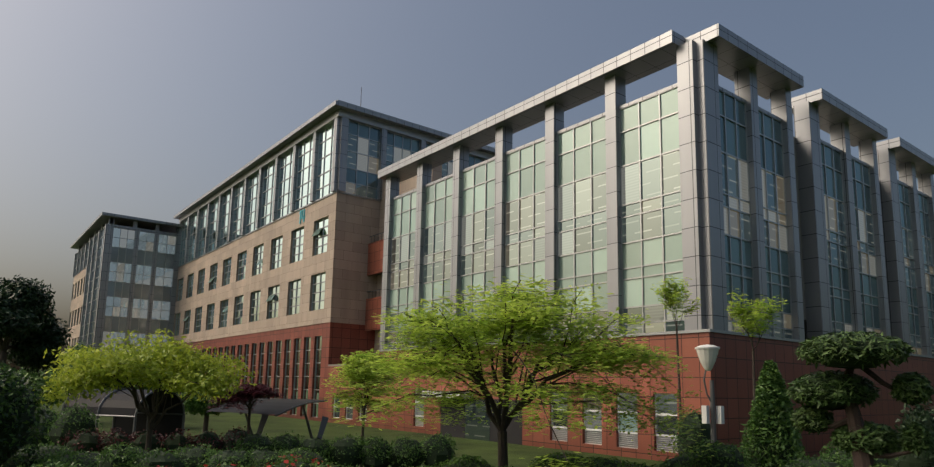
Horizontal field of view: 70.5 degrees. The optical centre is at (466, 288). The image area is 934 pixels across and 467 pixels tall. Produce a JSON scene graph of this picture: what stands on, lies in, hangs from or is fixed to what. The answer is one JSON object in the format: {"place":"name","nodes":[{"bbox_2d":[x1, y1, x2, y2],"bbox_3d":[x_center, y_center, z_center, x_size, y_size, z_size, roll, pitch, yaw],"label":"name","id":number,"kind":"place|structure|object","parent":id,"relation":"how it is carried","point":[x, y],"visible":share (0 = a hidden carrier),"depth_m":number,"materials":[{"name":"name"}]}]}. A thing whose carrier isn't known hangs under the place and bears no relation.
{"place":"outdoors","nodes":[
{"label":"outdoors","id":0,"kind":"place"},
{"bbox_2d":[1,400,821,466],"bbox_3d":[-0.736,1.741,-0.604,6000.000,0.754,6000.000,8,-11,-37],"label":"ground","id":1,"kind":"structure","parent":0,"point":[223,423],"depth_m":30.32,"materials":[{"name":"green plant"}]},
{"bbox_2d":[0,275,73,376],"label":"dark tree","id":2,"kind":"object","parent":1,"relation":"on","point":[28,319],"depth_m":21.59,"materials":[{"name":"green plant"}]},
{"bbox_2d":[9,367,70,410],"bbox_3d":[-18.398,4.858,28.172,2.692,3.087,3.762,8,-11,-37],"label":"tree","id":3,"kind":"object","parent":1,"relation":"on","point":[40,381],"depth_m":27.59,"materials":[{"name":"green plant"}]},
{"bbox_2d":[51,341,98,393],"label":"tree","id":4,"kind":"object","parent":1,"relation":"on","point":[77,347],"depth_m":44.35,"materials":[{"name":"green plant"}]},
{"bbox_2d":[45,364,120,388],"bbox_3d":[-20.002,5.585,34.439,4.480,3.448,3.434,8,-11,-37],"label":"tree","id":5,"kind":"object","parent":1,"relation":"on","point":[70,373],"visible":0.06,"depth_m":33.57,"materials":[{"name":"green plant"}]},
{"bbox_2d":[59,388,184,440],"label":"arched pavilion","id":6,"kind":"structure","parent":1,"relation":"on","point":[124,412],"depth_m":19.64,"materials":[{"name":"black metal"}]},
{"bbox_2d":[66,212,183,394],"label":"block wing","id":7,"kind":"structure","parent":1,"relation":"on","point":[125,272],"depth_m":69.21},
{"bbox_2d":[33,328,259,452],"bbox_3d":[-6.750,2.571,14.124,4.481,3.476,4.299,8,-11,-37],"label":"locust","id":8,"kind":"object","parent":1,"relation":"on","point":[197,366],"depth_m":13.74},
{"bbox_2d":[118,379,179,394],"bbox_3d":[-15.463,5.443,32.169,3.352,3.226,2.987,8,-11,-37],"label":"tree","id":9,"kind":"object","parent":1,"relation":"on","point":[145,388],"visible":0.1,"depth_m":31.12,"materials":[{"name":"green plant"}]},
{"bbox_2d":[177,389,226,432],"bbox_3d":[-10.892,5.221,27.367,2.618,2.418,2.348,8,-11,-37],"label":"tree","id":10,"kind":"object","parent":1,"relation":"on","point":[193,406],"depth_m":26.92,"materials":[{"name":"green plant"}]},
{"bbox_2d":[206,379,285,433],"bbox_3d":[-6.964,4.135,20.450,2.412,2.647,2.436,8,-11,-37],"label":"red maple","id":11,"kind":"object","parent":1,"relation":"on","point":[258,391],"depth_m":20.14,"materials":[{"name":"red plant"}]},
{"bbox_2d":[206,398,328,438],"bbox_3d":[-6.749,4.649,22.572,3.454,1.731,2.560,-4,-10,32],"label":"canopy","id":12,"kind":"object","parent":1,"relation":"on","point":[266,407],"visible":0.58,"depth_m":22.13,"materials":[{"name":"black metal"}]},
{"bbox_2d":[173,87,494,420],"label":"building","id":13,"kind":"structure","parent":1,"relation":"on","point":[275,283],"depth_m":46.60,"materials":[{"name":"beige stone"}]},
{"bbox_2d":[319,350,409,466],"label":"tree","id":14,"kind":"object","parent":1,"relation":"on","point":[368,375],"depth_m":16.18,"materials":[{"name":"green plant"}]},
{"bbox_2d":[325,165,441,427],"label":"connector balconies","id":15,"kind":"structure","parent":1,"relation":"on","point":[375,263],"depth_m":41.44,"materials":[{"name":"brick"}]},
{"bbox_2d":[0,363,933,466],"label":"shrub","id":16,"kind":"object","parent":1,"relation":"on","point":[342,445],"visible":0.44,"depth_m":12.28,"materials":[{"name":"green plant"}]},
{"bbox_2d":[327,273,720,466],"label":"zelkova","id":17,"kind":"object","parent":1,"relation":"on","point":[488,329],"depth_m":8.88,"materials":[{"name":"green plant"}]},
{"bbox_2d":[375,23,933,460],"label":"glass wing","id":18,"kind":"structure","parent":1,"relation":"on","point":[706,183],"depth_m":25.40,"materials":[{"name":"grey glass"}]},
{"bbox_2d":[650,275,700,429],"bbox_3d":[5.118,2.270,15.587,1.420,5.242,0.986,8,-11,-37],"label":"young tree","id":19,"kind":"object","parent":1,"relation":"on","point":[671,296],"depth_m":15.74,"materials":[{"name":"green plant"}]},
{"bbox_2d":[695,344,750,448],"bbox_3d":[4.662,2.248,12.006,1.000,2.445,0.440,3,-9,-13],"label":"lamp post","id":20,"kind":"object","parent":1,"relation":"on","point":[707,354],"visible":0.83,"depth_m":11.93,"materials":[{"name":"grey metal"}]},
{"bbox_2d":[725,290,787,400],"bbox_3d":[5.663,2.079,12.990,1.619,4.226,1.187,8,-11,-37],"label":"young tree","id":21,"kind":"object","parent":1,"relation":"on","point":[758,317],"depth_m":13.12,"materials":[{"name":"green plant"}]},
{"bbox_2d":[737,360,809,466],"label":"arborvitae","id":22,"kind":"object","parent":1,"relation":"on","point":[769,368],"depth_m":9.99,"materials":[{"name":"green plant"}]},
{"bbox_2d":[786,330,933,466],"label":"cloud pine","id":23,"kind":"object","parent":1,"relation":"on","point":[898,441],"depth_m":6.53,"materials":[{"name":"green plant"}]},
{"bbox_2d":[795,333,927,466],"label":"cloud pine pads","id":24,"kind":"object","parent":23,"relation":"attached to","point":[848,364],"visible":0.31,"depth_m":6.50,"materials":[{"name":"green plant"}]},
{"bbox_2d":[0,0,933,371],"label":"sky","id":25,"kind":"structure","parent":0,"point":[134,108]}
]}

